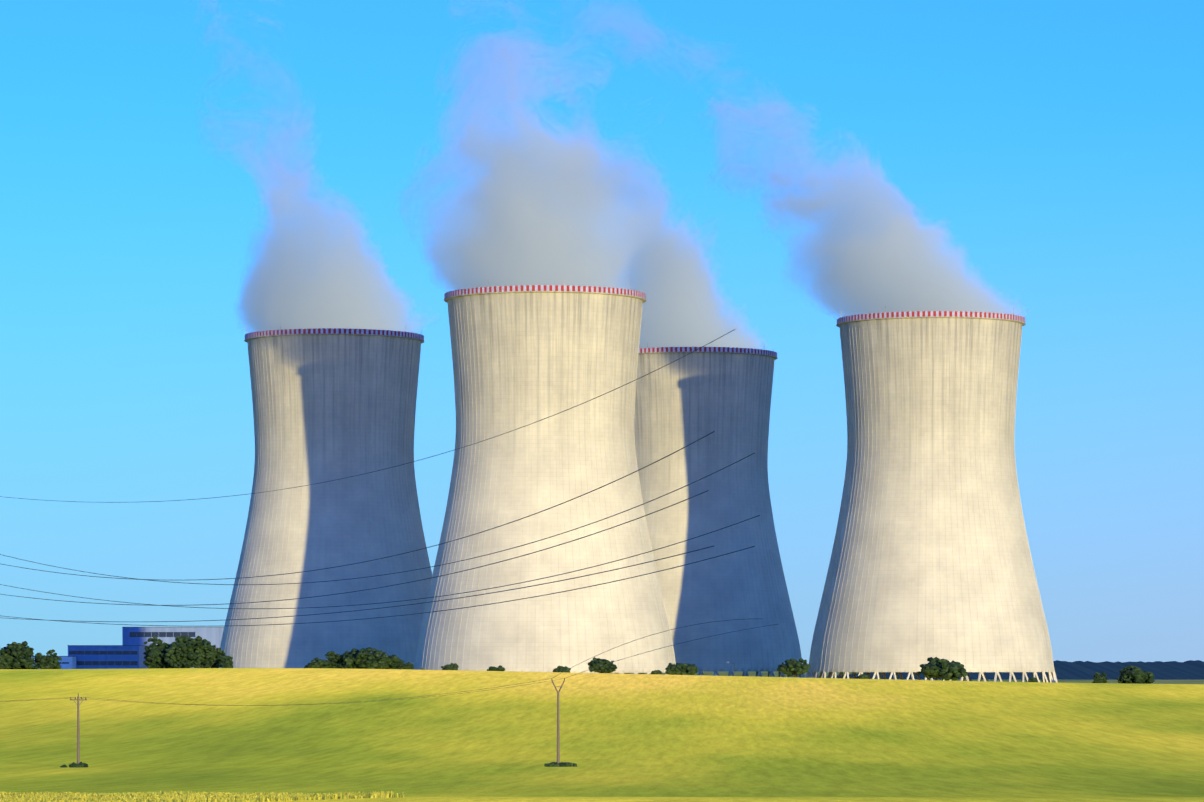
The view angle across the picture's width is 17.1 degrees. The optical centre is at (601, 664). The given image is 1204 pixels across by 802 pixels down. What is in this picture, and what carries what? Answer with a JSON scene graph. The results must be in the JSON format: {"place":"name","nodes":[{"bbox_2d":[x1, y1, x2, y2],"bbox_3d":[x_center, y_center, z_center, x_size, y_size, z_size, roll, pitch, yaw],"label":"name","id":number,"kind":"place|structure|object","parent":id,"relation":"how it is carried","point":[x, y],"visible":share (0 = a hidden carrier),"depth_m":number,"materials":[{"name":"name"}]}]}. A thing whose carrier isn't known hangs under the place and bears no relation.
{"place":"outdoors","nodes":[
{"label":"outdoors","id":0,"kind":"place"},
{"bbox_2d":[0,329,759,625],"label":"power line wires","id":1,"kind":"object","parent":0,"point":[413,551],"visible":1,"depth_m":221.59,"materials":[{"name":"black metal"}]},
{"bbox_2d":[5,618,777,705],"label":"power line","id":2,"kind":"object","parent":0,"point":[463,691],"visible":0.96,"depth_m":395.93,"materials":[{"name":"grey metal"}]},
{"bbox_2d":[0,668,1203,801],"bbox_3d":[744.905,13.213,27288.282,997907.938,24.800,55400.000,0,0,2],"label":"ground","id":3,"kind":"structure","parent":0,"point":[708,736],"depth_m":537.94,"materials":[{"name":"green plant"}]},
{"bbox_2d":[0,652,10,668],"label":"tree","id":4,"kind":"object","parent":3,"relation":"on","point":[4,664],"visible":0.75,"depth_m":1248.60,"materials":[{"name":"green plant"}]},
{"bbox_2d":[0,641,33,668],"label":"tree","id":5,"kind":"object","parent":3,"relation":"on","point":[19,655],"visible":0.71,"depth_m":1251.10,"materials":[{"name":"green plant"}]},
{"bbox_2d":[11,656,76,668],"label":"building","id":6,"kind":"structure","parent":3,"relation":"on","point":[67,662],"depth_m":1695.60,"materials":[{"name":"blue"}]},
{"bbox_2d":[31,649,61,668],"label":"tree","id":7,"kind":"object","parent":3,"relation":"on","point":[50,661],"visible":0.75,"depth_m":1257.17,"materials":[{"name":"green plant"}]},
{"bbox_2d":[60,762,88,767],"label":"bush","id":8,"kind":"object","parent":3,"relation":"on","point":[78,765],"visible":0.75,"depth_m":397.69,"materials":[{"name":"green plant"}]},
{"bbox_2d":[70,693,86,763],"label":"wooden pole","id":9,"kind":"object","parent":3,"relation":"on","point":[78,741],"visible":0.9,"depth_m":397.97,"materials":[{"name":"brown wood"}]},
{"bbox_2d":[67,645,148,668],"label":"service building","id":10,"kind":"structure","parent":3,"relation":"on","point":[110,657],"depth_m":1705.27,"materials":[{"name":"blue metal"}]},
{"bbox_2d":[143,636,169,667],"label":"tree","id":11,"kind":"object","parent":3,"relation":"on","point":[153,658],"visible":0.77,"depth_m":1184.78,"materials":[{"name":"green plant"}]},
{"bbox_2d":[122,627,223,667],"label":"turbine hall","id":12,"kind":"structure","parent":3,"relation":"on","point":[142,635],"depth_m":1754.64,"materials":[{"name":"blue"}]},
{"bbox_2d":[161,635,195,667],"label":"tree","id":13,"kind":"object","parent":3,"relation":"on","point":[175,655],"visible":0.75,"depth_m":1178.18,"materials":[{"name":"green plant"}]},
{"bbox_2d":[184,636,217,667],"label":"tree","id":14,"kind":"object","parent":3,"relation":"on","point":[204,652],"visible":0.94,"depth_m":1178.77,"materials":[{"name":"green plant"}]},
{"bbox_2d":[0,791,403,801],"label":"grass blades","id":15,"kind":"object","parent":3,"relation":"on","point":[175,796],"visible":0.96,"depth_m":123.69,"materials":[{"name":"yellow plant"}]},
{"bbox_2d":[210,645,225,667],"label":"tree","id":16,"kind":"object","parent":3,"relation":"on","point":[220,656],"visible":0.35,"depth_m":1182.62,"materials":[{"name":"green plant"}]},
{"bbox_2d":[221,655,233,667],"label":"bush","id":17,"kind":"object","parent":3,"relation":"on","point":[227,662],"visible":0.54,"depth_m":1171.27,"materials":[{"name":"green plant"}]},
{"bbox_2d":[304,657,327,667],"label":"bush","id":18,"kind":"object","parent":3,"relation":"on","point":[318,663],"visible":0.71,"depth_m":1149.34,"materials":[{"name":"green plant"}]},
{"bbox_2d":[219,323,431,668],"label":"cooling tower","id":19,"kind":"structure","parent":3,"relation":"on","point":[334,404],"depth_m":1365.81,"materials":[{"name":"concrete"}]},
{"bbox_2d":[322,651,343,668],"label":"tree","id":20,"kind":"object","parent":3,"relation":"on","point":[334,660],"visible":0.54,"depth_m":1152.99,"materials":[{"name":"green plant"}]},
{"bbox_2d":[338,648,361,668],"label":"tree","id":21,"kind":"object","parent":3,"relation":"on","point":[349,659],"visible":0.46,"depth_m":1147.74,"materials":[{"name":"green plant"}]},
{"bbox_2d":[355,647,390,668],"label":"tree","id":22,"kind":"object","parent":3,"relation":"on","point":[366,659],"visible":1,"depth_m":1144.25,"materials":[{"name":"green plant"}]},
{"bbox_2d":[380,654,403,668],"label":"bush","id":23,"kind":"object","parent":3,"relation":"on","point":[396,661],"visible":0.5,"depth_m":1149.90,"materials":[{"name":"green plant"}]},
{"bbox_2d":[397,662,413,669],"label":"bush","id":24,"kind":"object","parent":3,"relation":"on","point":[409,665],"visible":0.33,"depth_m":1148.06,"materials":[{"name":"green plant"}]},
{"bbox_2d":[441,663,458,669],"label":"bush","id":25,"kind":"object","parent":3,"relation":"on","point":[452,666],"visible":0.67,"depth_m":1098.61,"materials":[{"name":"green plant"}]},
{"bbox_2d":[487,665,504,670],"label":"bush","id":26,"kind":"object","parent":3,"relation":"on","point":[498,668],"visible":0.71,"depth_m":1098.43,"materials":[{"name":"green plant"}]},
{"bbox_2d":[414,277,675,674],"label":"cooling tower","id":27,"kind":"structure","parent":3,"relation":"on","point":[532,354],"depth_m":1210.61,"materials":[{"name":"concrete"}]},
{"bbox_2d":[551,678,564,762],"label":"wooden pole","id":28,"kind":"object","parent":3,"relation":"on","point":[558,747],"visible":0.88,"depth_m":395.60,"materials":[{"name":"brown wood"}]},
{"bbox_2d":[544,762,576,766],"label":"bush","id":29,"kind":"object","parent":3,"relation":"on","point":[560,764],"visible":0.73,"depth_m":395.33,"materials":[{"name":"green plant"}]},
{"bbox_2d":[553,665,570,672],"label":"bush","id":30,"kind":"object","parent":3,"relation":"on","point":[559,668],"visible":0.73,"depth_m":1098.06,"materials":[{"name":"green plant"}]},
{"bbox_2d":[588,657,616,672],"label":"bush","id":31,"kind":"object","parent":3,"relation":"on","point":[610,667],"visible":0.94,"depth_m":1102.25,"materials":[{"name":"green plant"}]},
{"bbox_2d":[651,670,661,673],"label":"bush","id":32,"kind":"object","parent":3,"relation":"on","point":[656,672],"visible":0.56,"depth_m":1097.26,"materials":[{"name":"green plant"}]},
{"bbox_2d":[665,663,697,674],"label":"bush","id":33,"kind":"object","parent":3,"relation":"on","point":[681,669],"visible":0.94,"depth_m":1103.33,"materials":[{"name":"green plant"}]},
{"bbox_2d":[615,341,804,677],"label":"cooling tower","id":34,"kind":"structure","parent":3,"relation":"on","point":[724,394],"depth_m":1443.72,"materials":[{"name":"concrete"}]},
{"bbox_2d":[777,658,809,676],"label":"bush","id":35,"kind":"object","parent":3,"relation":"on","point":[792,667],"visible":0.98,"depth_m":1145.94,"materials":[{"name":"green plant"}]},
{"bbox_2d":[855,674,869,678],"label":"bush","id":36,"kind":"object","parent":3,"relation":"on","point":[862,676],"visible":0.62,"depth_m":1115.55,"materials":[{"name":"green plant"}]},
{"bbox_2d":[806,305,1057,682],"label":"cooling tower","id":37,"kind":"structure","parent":3,"relation":"on","point":[931,555],"depth_m":1299.10,"materials":[{"name":"concrete"}]},
{"bbox_2d":[917,657,967,680],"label":"bush","id":38,"kind":"object","parent":3,"relation":"on","point":[937,668],"visible":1,"depth_m":1142.67,"materials":[{"name":"green plant"}]},
{"bbox_2d":[1028,677,1037,681],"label":"bush","id":39,"kind":"object","parent":3,"relation":"on","point":[1032,679],"visible":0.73,"depth_m":1193.90,"materials":[{"name":"green plant"}]},
{"bbox_2d":[1092,672,1107,682],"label":"bush","id":40,"kind":"object","parent":3,"relation":"on","point":[1102,678],"visible":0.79,"depth_m":1283.26,"materials":[{"name":"green plant"}]},
{"bbox_2d":[1117,665,1154,683],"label":"bush","id":41,"kind":"object","parent":3,"relation":"on","point":[1131,674],"visible":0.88,"depth_m":1289.42,"materials":[{"name":"green plant"}]},
{"bbox_2d":[0,0,1203,663],"label":"sky","id":42,"kind":"structure","parent":0,"point":[178,178],"materials":[{"name":"blue"}]},
{"bbox_2d":[805,660,1203,679],"bbox_3d":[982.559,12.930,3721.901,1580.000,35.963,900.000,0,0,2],"label":"treeline","id":43,"kind":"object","parent":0,"point":[1159,670],"depth_m":3947.34,"materials":[{"name":"green plant"}]}
]}

